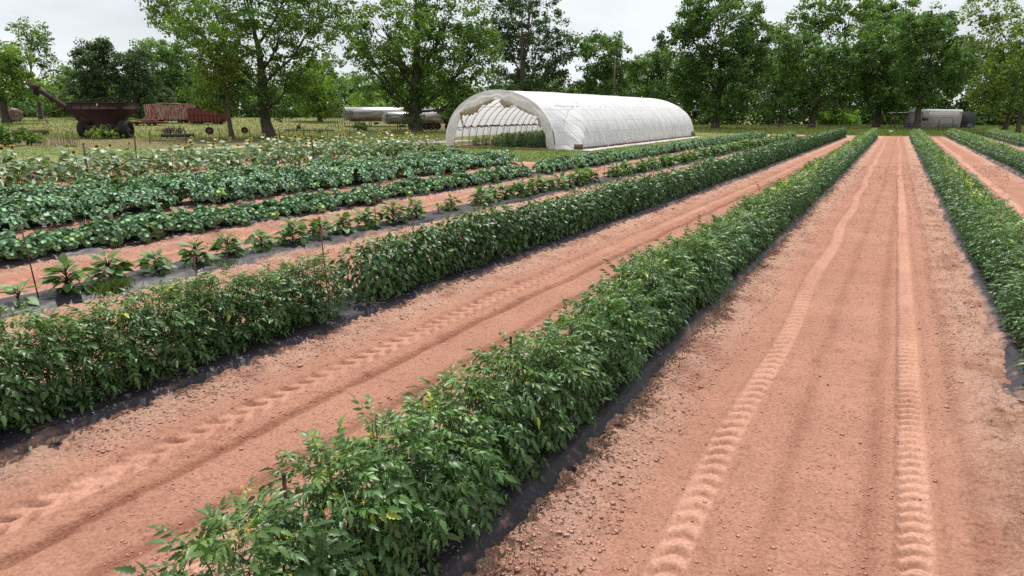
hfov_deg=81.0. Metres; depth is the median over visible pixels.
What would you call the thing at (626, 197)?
pepper plant
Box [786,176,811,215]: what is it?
tomato plant
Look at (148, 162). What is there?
sunflower plant
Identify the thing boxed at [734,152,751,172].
pepper plant
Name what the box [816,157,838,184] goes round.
tomato plant
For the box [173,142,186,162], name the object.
sunflower plant
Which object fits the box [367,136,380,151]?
sunflower plant
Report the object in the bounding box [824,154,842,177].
tomato plant
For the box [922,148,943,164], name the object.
tomato plant
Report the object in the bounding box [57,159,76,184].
sunflower plant
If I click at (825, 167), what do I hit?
tomato plant
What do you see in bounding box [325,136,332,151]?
sunflower plant
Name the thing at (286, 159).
sunflower plant
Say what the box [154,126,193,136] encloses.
rotary hoe
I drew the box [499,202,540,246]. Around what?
pepper plant
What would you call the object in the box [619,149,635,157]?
squash plant
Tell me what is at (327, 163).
squash plant
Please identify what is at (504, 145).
tomato plant
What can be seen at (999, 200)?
tomato plant
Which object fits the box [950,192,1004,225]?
tomato plant
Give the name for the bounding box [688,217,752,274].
tomato plant
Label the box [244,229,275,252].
eggplant plant
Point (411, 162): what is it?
squash plant
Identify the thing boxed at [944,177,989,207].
tomato plant
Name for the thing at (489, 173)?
squash plant
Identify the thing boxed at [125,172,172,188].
squash plant
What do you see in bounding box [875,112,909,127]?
porch shelter
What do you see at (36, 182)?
sunflower plant
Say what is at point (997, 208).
tomato plant
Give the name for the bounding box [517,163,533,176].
squash plant
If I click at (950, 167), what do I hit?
tomato plant
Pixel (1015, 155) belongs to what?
tomato plant
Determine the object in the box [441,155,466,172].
squash plant
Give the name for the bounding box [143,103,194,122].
corrugated wagon
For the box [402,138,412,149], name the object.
sunflower plant
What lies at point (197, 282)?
tomato plant
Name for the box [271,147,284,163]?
sunflower plant
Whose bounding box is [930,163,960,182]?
tomato plant
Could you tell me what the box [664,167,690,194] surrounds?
pepper plant
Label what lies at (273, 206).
squash plant
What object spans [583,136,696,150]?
ground cloth
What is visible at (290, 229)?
eggplant plant
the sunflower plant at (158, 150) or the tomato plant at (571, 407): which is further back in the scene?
the sunflower plant at (158, 150)
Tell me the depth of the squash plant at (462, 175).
24.31 m
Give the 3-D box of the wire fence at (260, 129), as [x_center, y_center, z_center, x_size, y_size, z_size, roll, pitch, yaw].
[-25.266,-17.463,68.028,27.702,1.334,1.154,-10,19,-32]
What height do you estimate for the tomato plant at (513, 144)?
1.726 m
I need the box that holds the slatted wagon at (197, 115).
[187,107,226,123]
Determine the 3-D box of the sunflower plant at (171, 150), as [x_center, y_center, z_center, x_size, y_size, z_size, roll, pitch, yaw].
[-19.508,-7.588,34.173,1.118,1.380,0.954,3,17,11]
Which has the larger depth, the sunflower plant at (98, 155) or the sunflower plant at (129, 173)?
the sunflower plant at (98, 155)
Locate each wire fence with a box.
[149,127,404,142]
[692,123,1000,133]
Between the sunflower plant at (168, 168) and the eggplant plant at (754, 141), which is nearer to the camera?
the sunflower plant at (168, 168)
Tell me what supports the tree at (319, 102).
on the ground at (160, 142)
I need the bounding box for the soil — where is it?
[0,134,1023,575]
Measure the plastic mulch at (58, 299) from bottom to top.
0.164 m
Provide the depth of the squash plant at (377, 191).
20.09 m
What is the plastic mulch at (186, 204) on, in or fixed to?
on the soil
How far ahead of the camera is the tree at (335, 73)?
132.60 m
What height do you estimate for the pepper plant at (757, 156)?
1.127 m
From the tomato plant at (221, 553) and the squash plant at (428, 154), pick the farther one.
the squash plant at (428, 154)
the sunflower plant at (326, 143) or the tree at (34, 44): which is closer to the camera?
the sunflower plant at (326, 143)
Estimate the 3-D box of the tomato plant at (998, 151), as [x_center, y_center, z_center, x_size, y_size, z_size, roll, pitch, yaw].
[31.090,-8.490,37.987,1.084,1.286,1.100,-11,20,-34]
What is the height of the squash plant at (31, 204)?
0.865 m
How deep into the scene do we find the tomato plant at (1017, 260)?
9.24 m
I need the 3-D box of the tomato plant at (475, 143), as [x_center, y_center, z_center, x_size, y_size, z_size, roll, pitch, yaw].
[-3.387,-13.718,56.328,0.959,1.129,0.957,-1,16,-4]
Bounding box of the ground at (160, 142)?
[0,113,1015,175]
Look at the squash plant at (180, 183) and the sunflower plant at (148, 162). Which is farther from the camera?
the sunflower plant at (148, 162)
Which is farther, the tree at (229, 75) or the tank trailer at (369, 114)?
the tank trailer at (369, 114)
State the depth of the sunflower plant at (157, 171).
26.93 m
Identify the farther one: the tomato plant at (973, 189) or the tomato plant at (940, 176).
the tomato plant at (940, 176)
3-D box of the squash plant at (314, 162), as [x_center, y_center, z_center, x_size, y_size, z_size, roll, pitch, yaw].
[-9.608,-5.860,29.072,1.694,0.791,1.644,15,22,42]
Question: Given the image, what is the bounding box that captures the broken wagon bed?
[11,129,51,134]
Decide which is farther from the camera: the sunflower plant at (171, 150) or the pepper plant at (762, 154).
the sunflower plant at (171, 150)
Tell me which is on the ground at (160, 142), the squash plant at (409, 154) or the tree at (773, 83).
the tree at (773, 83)
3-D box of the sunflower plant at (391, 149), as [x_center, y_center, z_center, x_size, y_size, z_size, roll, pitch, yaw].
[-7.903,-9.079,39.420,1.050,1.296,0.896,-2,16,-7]
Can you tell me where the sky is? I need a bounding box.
[0,0,1023,111]
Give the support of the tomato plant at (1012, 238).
on the plastic mulch at (1014, 374)
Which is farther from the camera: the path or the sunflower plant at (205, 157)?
the path
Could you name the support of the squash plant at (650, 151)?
on the plastic mulch at (95, 248)
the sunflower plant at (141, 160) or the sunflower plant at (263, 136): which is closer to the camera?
the sunflower plant at (141, 160)
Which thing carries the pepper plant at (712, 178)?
on the plastic mulch at (16, 442)
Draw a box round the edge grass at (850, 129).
[693,124,1023,135]
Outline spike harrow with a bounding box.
[284,124,334,131]
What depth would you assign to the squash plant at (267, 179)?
21.55 m
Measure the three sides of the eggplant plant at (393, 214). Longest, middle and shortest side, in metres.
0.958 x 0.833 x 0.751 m
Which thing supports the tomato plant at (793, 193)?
on the plastic mulch at (455, 558)
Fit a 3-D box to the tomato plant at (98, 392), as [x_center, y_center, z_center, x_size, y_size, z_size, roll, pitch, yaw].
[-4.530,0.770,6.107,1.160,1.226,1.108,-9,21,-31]
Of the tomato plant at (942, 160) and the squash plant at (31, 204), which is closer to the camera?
the squash plant at (31, 204)
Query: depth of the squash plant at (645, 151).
40.62 m
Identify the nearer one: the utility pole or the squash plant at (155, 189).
the squash plant at (155, 189)
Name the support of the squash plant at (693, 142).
on the plastic mulch at (95, 248)
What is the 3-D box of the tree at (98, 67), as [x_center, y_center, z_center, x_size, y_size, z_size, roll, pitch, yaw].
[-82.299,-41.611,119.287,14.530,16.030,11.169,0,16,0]
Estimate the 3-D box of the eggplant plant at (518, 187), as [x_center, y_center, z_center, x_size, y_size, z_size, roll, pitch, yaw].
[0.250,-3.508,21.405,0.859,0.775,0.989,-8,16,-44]
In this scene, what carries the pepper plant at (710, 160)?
on the plastic mulch at (16, 442)
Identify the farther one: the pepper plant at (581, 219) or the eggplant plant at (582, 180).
the eggplant plant at (582, 180)
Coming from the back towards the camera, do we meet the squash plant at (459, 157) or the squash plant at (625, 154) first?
the squash plant at (625, 154)
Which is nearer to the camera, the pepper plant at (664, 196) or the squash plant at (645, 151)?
the pepper plant at (664, 196)
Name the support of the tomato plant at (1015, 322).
on the plastic mulch at (1014, 374)
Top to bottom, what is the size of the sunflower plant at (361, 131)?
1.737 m
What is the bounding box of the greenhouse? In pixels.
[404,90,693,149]
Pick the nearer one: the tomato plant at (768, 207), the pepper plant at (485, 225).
the pepper plant at (485, 225)
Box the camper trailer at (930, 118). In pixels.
[904,109,977,128]
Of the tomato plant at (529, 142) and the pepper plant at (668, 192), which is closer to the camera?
the pepper plant at (668, 192)
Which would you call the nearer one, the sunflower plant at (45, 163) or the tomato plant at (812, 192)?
the tomato plant at (812, 192)
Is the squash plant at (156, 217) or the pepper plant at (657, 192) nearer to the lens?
the squash plant at (156, 217)
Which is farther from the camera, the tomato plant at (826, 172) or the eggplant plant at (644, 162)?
the eggplant plant at (644, 162)
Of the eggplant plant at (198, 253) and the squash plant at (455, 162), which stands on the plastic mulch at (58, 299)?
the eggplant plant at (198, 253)
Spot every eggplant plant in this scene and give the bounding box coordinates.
[0,279,39,306]
[37,252,99,297]
[83,249,134,285]
[133,249,176,275]
[176,237,221,267]
[207,231,247,256]
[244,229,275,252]
[274,214,309,245]
[305,216,333,239]
[329,212,356,233]
[353,207,381,229]
[376,200,408,222]
[401,198,427,218]
[431,203,445,213]
[442,193,462,210]
[467,185,492,205]
[482,183,500,202]
[493,183,515,199]
[507,179,530,197]
[524,180,537,194]
[528,173,548,192]
[543,177,559,190]
[551,172,568,188]
[561,174,577,188]
[567,165,587,185]
[574,168,591,183]
[582,167,601,181]
[602,163,621,177]
[607,162,626,175]
[619,159,635,174]
[626,162,636,172]
[629,161,645,172]
[635,159,647,170]
[644,159,653,169]
[646,155,659,169]
[658,153,673,164]
[658,156,668,166]
[674,153,683,162]
[677,152,687,162]
[685,153,694,160]
[688,149,698,159]
[696,146,704,157]
[700,145,712,158]
[708,145,716,155]
[709,145,721,155]
[715,144,723,153]
[729,141,736,151]
[730,140,739,150]
[736,138,747,148]
[748,137,755,146]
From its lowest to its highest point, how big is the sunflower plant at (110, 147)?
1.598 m
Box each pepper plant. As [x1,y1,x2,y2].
[328,240,400,303]
[355,232,417,295]
[373,232,428,287]
[394,224,454,282]
[412,220,463,276]
[430,214,483,271]
[449,210,495,266]
[460,206,507,259]
[473,199,520,256]
[491,208,533,252]
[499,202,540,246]
[510,201,553,244]
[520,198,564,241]
[532,198,569,237]
[541,193,580,235]
[552,195,592,231]
[558,194,597,228]
[567,185,600,225]
[577,189,610,222]
[582,189,619,220]
[589,179,625,218]
[598,181,630,216]
[605,180,640,214]
[610,177,644,212]
[620,178,648,209]
[622,173,656,208]
[633,174,660,206]
[637,174,665,204]
[640,175,666,201]
[644,170,672,200]
[651,170,679,198]
[655,168,683,197]
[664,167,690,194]
[664,171,688,196]
[670,168,694,192]
[676,167,699,191]
[680,167,704,191]
[682,165,705,188]
[687,162,708,188]
[689,159,712,186]
[693,161,717,185]
[698,157,718,184]
[699,158,720,183]
[702,157,723,182]
[708,156,730,179]
[708,157,726,181]
[714,158,732,178]
[719,156,736,177]
[725,154,744,176]
[725,161,734,178]
[726,158,739,176]
[727,156,745,174]
[728,154,747,174]
[733,152,749,173]
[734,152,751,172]
[736,152,754,172]
[737,149,754,170]
[741,150,757,170]
[743,146,761,169]
[743,149,759,169]
[751,148,764,167]
[753,147,769,165]
[756,146,772,164]
[757,150,768,166]
[758,146,773,164]
[763,144,777,162]
[763,146,776,163]
[769,143,780,160]
[769,143,782,161]
[771,141,785,160]
[773,139,787,158]
[789,137,800,153]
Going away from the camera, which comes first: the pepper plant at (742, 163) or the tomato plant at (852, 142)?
the pepper plant at (742, 163)
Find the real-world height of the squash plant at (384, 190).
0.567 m
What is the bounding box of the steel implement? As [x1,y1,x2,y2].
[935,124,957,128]
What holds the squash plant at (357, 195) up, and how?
on the plastic mulch at (95, 248)
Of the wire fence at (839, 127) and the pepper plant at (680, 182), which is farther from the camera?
the wire fence at (839, 127)
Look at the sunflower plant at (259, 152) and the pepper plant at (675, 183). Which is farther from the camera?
the sunflower plant at (259, 152)
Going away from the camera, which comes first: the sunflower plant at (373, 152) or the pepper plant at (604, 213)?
the pepper plant at (604, 213)
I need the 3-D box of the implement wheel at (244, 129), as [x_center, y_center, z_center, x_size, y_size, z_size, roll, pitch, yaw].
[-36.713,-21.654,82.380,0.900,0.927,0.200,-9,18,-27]
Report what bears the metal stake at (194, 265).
on the plastic mulch at (16, 442)
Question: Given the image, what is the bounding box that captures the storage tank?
[0,108,23,121]
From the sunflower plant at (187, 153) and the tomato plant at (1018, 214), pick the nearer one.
the tomato plant at (1018, 214)
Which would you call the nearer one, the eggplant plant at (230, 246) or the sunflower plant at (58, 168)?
the eggplant plant at (230, 246)
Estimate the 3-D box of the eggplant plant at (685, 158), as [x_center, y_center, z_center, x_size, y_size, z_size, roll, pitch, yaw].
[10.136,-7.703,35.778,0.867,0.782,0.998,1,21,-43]
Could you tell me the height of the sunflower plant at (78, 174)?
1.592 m
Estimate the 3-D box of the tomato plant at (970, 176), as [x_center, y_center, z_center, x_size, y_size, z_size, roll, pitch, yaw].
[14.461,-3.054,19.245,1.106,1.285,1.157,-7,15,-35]
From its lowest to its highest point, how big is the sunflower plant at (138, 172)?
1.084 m
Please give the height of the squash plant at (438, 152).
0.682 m
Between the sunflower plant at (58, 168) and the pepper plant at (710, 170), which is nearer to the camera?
the pepper plant at (710, 170)
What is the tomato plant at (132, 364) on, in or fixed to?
on the plastic mulch at (16, 442)
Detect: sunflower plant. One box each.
[0,145,35,182]
[0,146,23,179]
[0,168,16,187]
[0,176,7,189]
[2,159,33,185]
[11,152,38,181]
[20,154,34,175]
[24,164,46,188]
[28,153,54,183]
[35,151,54,173]
[36,163,64,187]
[39,156,58,176]
[53,152,77,177]
[55,146,78,168]
[57,143,84,169]
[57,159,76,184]
[67,150,91,179]
[73,152,96,170]
[75,152,90,171]
[79,163,93,179]
[81,147,99,167]
[88,144,109,167]
[88,144,110,172]
[93,162,113,177]
[100,149,124,176]
[102,160,122,178]
[103,143,124,172]
[114,163,136,179]
[121,141,141,164]
[121,146,138,170]
[123,154,151,178]
[127,149,148,171]
[132,157,152,181]
[137,148,151,167]
[141,152,156,170]
[145,148,165,169]
[148,146,161,162]
[150,159,168,174]
[157,151,172,172]
[159,155,178,175]
[161,149,180,167]
[164,142,180,164]
[167,158,185,172]
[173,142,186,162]
[177,146,195,167]
[178,156,194,172]
[182,140,201,169]
[184,136,203,161]
[188,144,202,163]
[189,155,204,172]
[198,148,212,167]
[199,140,210,159]
[201,153,220,169]
[204,149,226,167]
[208,142,221,161]
[208,145,221,165]
[211,135,225,155]
[217,151,234,169]
[219,143,232,161]
[223,137,239,156]
[224,144,238,164]
[226,151,240,166]
[230,150,246,169]
[232,144,245,163]
[241,152,252,166]
[242,141,251,157]
[243,140,258,161]
[245,137,257,156]
[251,151,267,165]
[252,144,265,162]
[253,147,270,164]
[259,134,270,151]
[260,143,272,159]
[265,148,281,165]
[266,137,282,161]
[271,136,285,162]
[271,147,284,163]
[278,134,291,149]
[279,137,292,156]
[281,144,298,167]
[287,135,305,158]
[287,137,302,159]
[287,151,299,165]
[293,150,305,165]
[296,136,311,156]
[300,142,312,163]
[304,139,319,160]
[306,138,324,160]
[311,138,325,157]
[319,146,329,161]
[323,138,335,156]
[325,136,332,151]
[328,149,338,161]
[330,137,342,156]
[334,134,348,154]
[339,132,350,154]
[345,143,360,156]
[346,140,356,157]
[348,142,361,158]
[354,133,367,152]
[356,130,367,147]
[358,140,369,156]
[363,143,376,155]
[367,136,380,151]
[373,145,382,156]
[374,132,386,149]
[375,138,388,155]
[384,143,394,156]
[385,135,394,148]
[386,141,398,156]
[388,137,401,154]
[392,135,404,153]
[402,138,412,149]
[404,130,415,146]
[406,135,416,149]
[420,134,430,151]
[425,137,433,151]
[433,138,440,150]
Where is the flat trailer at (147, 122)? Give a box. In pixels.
[131,120,167,125]
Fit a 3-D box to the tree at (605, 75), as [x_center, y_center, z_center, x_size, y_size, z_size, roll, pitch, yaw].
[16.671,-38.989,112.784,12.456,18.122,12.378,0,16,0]
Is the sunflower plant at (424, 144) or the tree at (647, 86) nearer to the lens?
the sunflower plant at (424, 144)
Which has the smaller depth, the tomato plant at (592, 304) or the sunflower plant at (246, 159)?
the tomato plant at (592, 304)
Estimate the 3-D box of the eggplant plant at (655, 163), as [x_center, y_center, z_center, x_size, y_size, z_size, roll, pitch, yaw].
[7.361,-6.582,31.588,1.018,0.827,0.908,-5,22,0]
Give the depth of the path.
54.20 m
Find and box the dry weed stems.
[30,123,79,146]
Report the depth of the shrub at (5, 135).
55.07 m
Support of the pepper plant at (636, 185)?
on the plastic mulch at (16, 442)
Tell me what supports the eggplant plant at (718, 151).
on the plastic mulch at (58, 299)
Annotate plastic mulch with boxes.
[0,136,768,268]
[0,136,802,317]
[0,136,846,459]
[0,162,515,231]
[285,138,877,575]
[909,137,1023,412]
[943,136,1023,178]
[983,136,1023,148]
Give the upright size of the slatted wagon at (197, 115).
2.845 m
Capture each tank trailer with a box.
[343,106,436,126]
[382,111,441,129]
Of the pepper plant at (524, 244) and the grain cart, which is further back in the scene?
the grain cart
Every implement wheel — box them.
[205,121,213,134]
[241,127,247,132]
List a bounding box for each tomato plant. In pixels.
[0,301,94,433]
[0,309,129,414]
[0,329,51,435]
[58,291,179,397]
[99,276,217,385]
[113,476,376,575]
[142,267,246,359]
[178,266,274,355]
[217,267,302,343]
[241,415,434,575]
[253,258,332,332]
[271,249,354,324]
[299,393,468,575]
[354,369,516,560]
[402,351,537,511]
[443,338,572,484]
[471,137,480,145]
[471,313,592,453]
[481,135,489,144]
[492,136,500,145]
[498,131,511,147]
[502,133,516,147]
[506,315,612,435]
[512,131,525,146]
[522,134,535,147]
[525,129,538,144]
[529,133,541,147]
[533,296,631,409]
[535,131,545,146]
[552,275,656,394]
[565,274,662,379]
[585,261,668,363]
[599,252,682,351]
[611,251,696,342]
[616,233,699,328]
[635,237,707,315]
[648,223,723,309]
[673,231,736,310]
[676,223,731,296]
[685,226,741,288]
[688,214,742,281]
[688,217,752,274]
[698,214,755,271]
[709,206,770,259]
[711,207,759,263]
[719,202,767,255]
[729,194,779,249]
[731,204,775,251]
[732,193,780,242]
[736,189,787,240]
[741,193,786,237]
[751,189,792,233]
[755,184,794,225]
[762,183,803,225]
[763,185,794,232]
[767,180,805,223]
[769,176,807,218]
[771,176,807,222]
[784,176,809,214]
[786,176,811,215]
[790,169,821,197]
[791,170,819,199]
[791,172,817,207]
[791,173,817,206]
[793,168,821,204]
[793,175,815,213]
[794,161,827,194]
[797,169,822,192]
[800,160,831,194]
[800,165,826,194]
[801,157,835,192]
[802,159,831,193]
[804,168,828,196]
[813,157,832,187]
[813,158,838,187]
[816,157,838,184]
[817,157,837,183]
[822,153,847,176]
[824,150,848,173]
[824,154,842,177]
[831,157,843,181]
[841,140,857,150]
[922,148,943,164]
[928,154,954,174]
[928,157,956,170]
[930,156,956,178]
[930,160,958,181]
[930,161,956,181]
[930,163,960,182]
[932,164,961,183]
[932,167,964,192]
[932,168,964,190]
[935,167,971,195]
[936,164,965,175]
[936,171,971,194]
[938,169,966,192]
[939,171,974,200]
[941,177,979,207]
[942,173,981,204]
[942,176,973,204]
[943,175,968,199]
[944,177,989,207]
[944,183,991,212]
[945,170,982,190]
[946,185,990,210]
[946,192,988,222]
[947,187,987,216]
[948,191,995,226]
[949,190,993,215]
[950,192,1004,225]
[951,195,1014,229]
[954,195,1012,235]
[954,198,1015,234]
[956,211,1023,260]
[957,206,1010,243]
[960,199,1017,240]
[962,202,1020,248]
[965,213,1023,252]
[969,219,1023,261]
[971,227,1019,267]
[972,219,1023,275]
[978,232,1023,283]
[981,240,1023,285]
[983,243,1023,299]
[984,250,1023,305]
[990,271,1023,323]
[993,144,1009,158]
[993,268,1023,313]
[994,146,1012,159]
[996,146,1018,160]
[996,276,1023,336]
[999,282,1023,344]
[1000,149,1016,162]
[1007,150,1019,166]
[1010,150,1023,165]
[1010,311,1023,351]
[1011,151,1023,167]
[1011,317,1023,375]
[1013,343,1023,385]
[1014,156,1023,169]
[1015,155,1023,170]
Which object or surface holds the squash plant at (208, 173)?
on the plastic mulch
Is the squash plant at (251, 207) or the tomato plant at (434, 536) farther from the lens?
the squash plant at (251, 207)
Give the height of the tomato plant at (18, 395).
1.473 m
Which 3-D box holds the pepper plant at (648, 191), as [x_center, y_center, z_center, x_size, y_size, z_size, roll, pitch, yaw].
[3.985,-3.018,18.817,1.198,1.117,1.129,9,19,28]
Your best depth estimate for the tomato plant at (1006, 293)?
8.49 m
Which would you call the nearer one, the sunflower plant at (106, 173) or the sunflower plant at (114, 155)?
the sunflower plant at (106, 173)
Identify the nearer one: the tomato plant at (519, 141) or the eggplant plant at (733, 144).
the eggplant plant at (733, 144)
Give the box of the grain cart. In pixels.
[26,80,137,137]
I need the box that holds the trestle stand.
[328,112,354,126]
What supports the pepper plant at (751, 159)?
on the plastic mulch at (16, 442)
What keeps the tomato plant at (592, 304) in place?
on the plastic mulch at (455, 558)
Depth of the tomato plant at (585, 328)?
6.04 m
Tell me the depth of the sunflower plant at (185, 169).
28.28 m
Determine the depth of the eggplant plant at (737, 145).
46.15 m
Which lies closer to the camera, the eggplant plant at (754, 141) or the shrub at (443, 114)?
the eggplant plant at (754, 141)
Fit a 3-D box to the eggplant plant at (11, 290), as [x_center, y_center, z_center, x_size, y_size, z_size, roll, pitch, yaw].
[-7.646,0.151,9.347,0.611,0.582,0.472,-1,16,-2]
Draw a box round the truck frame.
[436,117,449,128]
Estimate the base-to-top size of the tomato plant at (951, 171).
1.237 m
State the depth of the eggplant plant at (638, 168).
29.98 m
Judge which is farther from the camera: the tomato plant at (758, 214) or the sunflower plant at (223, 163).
the sunflower plant at (223, 163)
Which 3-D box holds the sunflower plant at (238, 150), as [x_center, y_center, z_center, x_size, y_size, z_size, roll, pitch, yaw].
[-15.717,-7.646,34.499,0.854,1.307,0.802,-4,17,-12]
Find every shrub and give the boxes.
[0,122,30,146]
[14,131,47,144]
[36,83,79,117]
[84,124,124,138]
[340,88,402,115]
[352,120,368,130]
[408,97,454,119]
[816,107,861,125]
[885,108,915,125]
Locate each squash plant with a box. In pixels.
[0,184,56,204]
[0,186,26,199]
[0,195,76,225]
[0,204,28,230]
[0,229,47,258]
[10,230,70,257]
[19,195,92,222]
[26,181,72,195]
[47,179,106,197]
[48,190,112,216]
[48,226,101,250]
[67,171,122,192]
[77,183,147,217]
[77,216,131,246]
[99,181,172,212]
[105,174,149,188]
[105,212,160,240]
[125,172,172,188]
[126,182,181,207]
[133,209,179,238]
[148,172,193,185]
[149,174,201,207]
[161,207,207,232]
[169,171,208,182]
[176,174,233,203]
[188,174,256,201]
[188,204,231,227]
[189,169,224,178]
[204,164,230,178]
[206,203,254,225]
[227,165,260,176]
[227,173,267,200]
[238,164,260,176]
[238,201,270,218]
[242,172,287,194]
[246,162,275,174]
[255,173,294,193]
[256,199,289,217]
[265,163,291,172]
[268,167,312,190]
[278,164,303,172]
[279,194,311,214]
[289,191,325,211]
[291,165,333,191]
[296,159,326,172]
[301,164,346,187]
[308,188,339,209]
[309,158,338,168]
[314,167,352,187]
[331,157,358,169]
[331,188,353,204]
[333,163,373,183]
[336,155,360,166]
[342,186,375,204]
[347,161,379,182]
[351,158,395,183]
[355,183,387,202]
[357,156,378,164]
[374,154,391,161]
[374,183,389,197]
[380,159,414,176]
[384,181,406,195]
[386,159,419,175]
[392,155,410,160]
[396,180,419,195]
[397,151,418,160]
[402,157,426,175]
[404,150,426,157]
[404,175,429,192]
[411,158,437,173]
[419,151,432,158]
[421,176,444,191]
[423,154,453,174]
[431,149,449,156]
[432,172,456,187]
[437,152,465,170]
[440,147,458,154]
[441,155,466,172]
[444,173,462,187]
[449,146,469,155]
[450,154,472,166]
[452,170,473,186]
[460,154,486,166]
[467,151,492,167]
[467,173,484,184]
[473,169,487,181]
[475,149,507,164]
[482,167,501,182]
[487,152,510,164]
[494,148,521,162]
[494,166,504,178]
[494,166,514,178]
[506,163,523,177]
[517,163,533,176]
[530,159,552,172]
[541,158,561,170]
[551,158,567,170]
[552,155,570,167]
[561,154,577,167]
[573,157,585,166]
[574,154,590,166]
[581,152,598,164]
[589,153,605,163]
[589,155,600,164]
[596,151,612,162]
[604,149,620,160]
[606,152,617,161]
[614,151,624,159]
[616,151,630,159]
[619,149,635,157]
[636,147,649,155]
[643,147,652,155]
[648,147,658,154]
[657,146,666,153]
[666,143,678,151]
[674,142,683,150]
[689,139,698,146]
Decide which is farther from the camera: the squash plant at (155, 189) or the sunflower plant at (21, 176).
the sunflower plant at (21, 176)
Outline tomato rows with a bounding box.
[849,128,1023,154]
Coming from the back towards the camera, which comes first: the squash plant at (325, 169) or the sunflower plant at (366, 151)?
the sunflower plant at (366, 151)
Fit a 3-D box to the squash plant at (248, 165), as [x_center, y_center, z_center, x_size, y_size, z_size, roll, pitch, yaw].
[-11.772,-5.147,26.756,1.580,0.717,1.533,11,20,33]
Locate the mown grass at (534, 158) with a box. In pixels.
[279,124,795,162]
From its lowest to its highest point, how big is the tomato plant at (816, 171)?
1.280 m
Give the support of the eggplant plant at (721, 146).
on the plastic mulch at (58, 299)
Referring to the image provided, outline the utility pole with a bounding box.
[613,63,615,95]
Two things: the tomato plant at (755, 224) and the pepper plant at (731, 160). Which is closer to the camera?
the tomato plant at (755, 224)
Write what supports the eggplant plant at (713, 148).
on the plastic mulch at (58, 299)
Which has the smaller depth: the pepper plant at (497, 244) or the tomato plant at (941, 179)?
the pepper plant at (497, 244)
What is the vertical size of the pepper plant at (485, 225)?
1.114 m
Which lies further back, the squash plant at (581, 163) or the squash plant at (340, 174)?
the squash plant at (581, 163)
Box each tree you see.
[0,16,60,119]
[0,40,50,123]
[61,36,142,103]
[110,48,177,118]
[129,36,214,107]
[135,0,362,137]
[186,9,258,139]
[286,57,340,121]
[318,52,348,117]
[331,0,507,131]
[474,0,580,93]
[566,30,632,96]
[622,46,674,101]
[649,30,673,99]
[659,0,782,128]
[748,21,810,125]
[768,23,883,128]
[777,0,921,125]
[828,13,923,127]
[879,1,983,128]
[956,0,1023,130]
[994,10,1023,132]
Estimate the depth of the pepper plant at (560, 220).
14.25 m
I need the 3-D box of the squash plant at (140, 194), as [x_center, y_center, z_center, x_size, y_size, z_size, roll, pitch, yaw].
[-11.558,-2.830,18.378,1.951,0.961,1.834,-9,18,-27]
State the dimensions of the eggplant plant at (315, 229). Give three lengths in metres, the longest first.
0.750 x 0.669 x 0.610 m
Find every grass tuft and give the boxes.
[82,274,143,296]
[214,257,247,267]
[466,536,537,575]
[503,495,564,554]
[583,428,620,455]
[611,396,646,418]
[658,349,685,365]
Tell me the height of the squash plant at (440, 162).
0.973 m
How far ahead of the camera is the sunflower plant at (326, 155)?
35.42 m
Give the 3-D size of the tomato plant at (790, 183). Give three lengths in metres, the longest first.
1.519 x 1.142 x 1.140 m
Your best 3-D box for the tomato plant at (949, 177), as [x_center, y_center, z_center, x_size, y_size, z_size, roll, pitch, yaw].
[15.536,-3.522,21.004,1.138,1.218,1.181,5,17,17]
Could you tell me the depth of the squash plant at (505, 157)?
34.39 m
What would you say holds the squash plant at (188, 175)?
on the plastic mulch
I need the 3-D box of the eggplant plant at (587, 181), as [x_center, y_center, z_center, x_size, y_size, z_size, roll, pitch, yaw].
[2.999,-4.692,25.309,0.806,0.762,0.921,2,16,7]
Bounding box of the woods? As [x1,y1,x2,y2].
[2,32,1023,125]
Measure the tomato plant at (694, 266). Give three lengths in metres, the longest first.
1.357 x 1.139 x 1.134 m
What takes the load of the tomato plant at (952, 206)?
on the plastic mulch at (1014, 374)
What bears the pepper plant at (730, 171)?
on the plastic mulch at (16, 442)
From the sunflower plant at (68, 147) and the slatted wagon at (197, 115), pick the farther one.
the slatted wagon at (197, 115)
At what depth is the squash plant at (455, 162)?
31.12 m
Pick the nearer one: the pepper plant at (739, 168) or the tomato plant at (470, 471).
the tomato plant at (470, 471)
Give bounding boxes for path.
[149,140,471,150]
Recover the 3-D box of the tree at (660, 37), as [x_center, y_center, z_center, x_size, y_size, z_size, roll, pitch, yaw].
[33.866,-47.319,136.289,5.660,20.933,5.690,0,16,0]
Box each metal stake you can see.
[19,222,38,297]
[82,143,88,177]
[192,253,198,291]
[281,471,294,575]
[311,136,314,158]
[319,228,328,300]
[373,178,375,218]
[509,336,511,396]
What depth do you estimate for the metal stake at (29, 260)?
9.49 m
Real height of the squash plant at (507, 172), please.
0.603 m
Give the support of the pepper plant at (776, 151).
on the plastic mulch at (16, 442)
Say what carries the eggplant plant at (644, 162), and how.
on the plastic mulch at (58, 299)
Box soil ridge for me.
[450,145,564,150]
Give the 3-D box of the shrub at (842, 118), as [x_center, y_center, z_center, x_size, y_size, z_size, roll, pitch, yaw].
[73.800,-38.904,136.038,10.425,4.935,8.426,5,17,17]
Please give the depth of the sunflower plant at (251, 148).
34.73 m
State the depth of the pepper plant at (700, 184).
22.69 m
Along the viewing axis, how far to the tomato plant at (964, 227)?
13.29 m

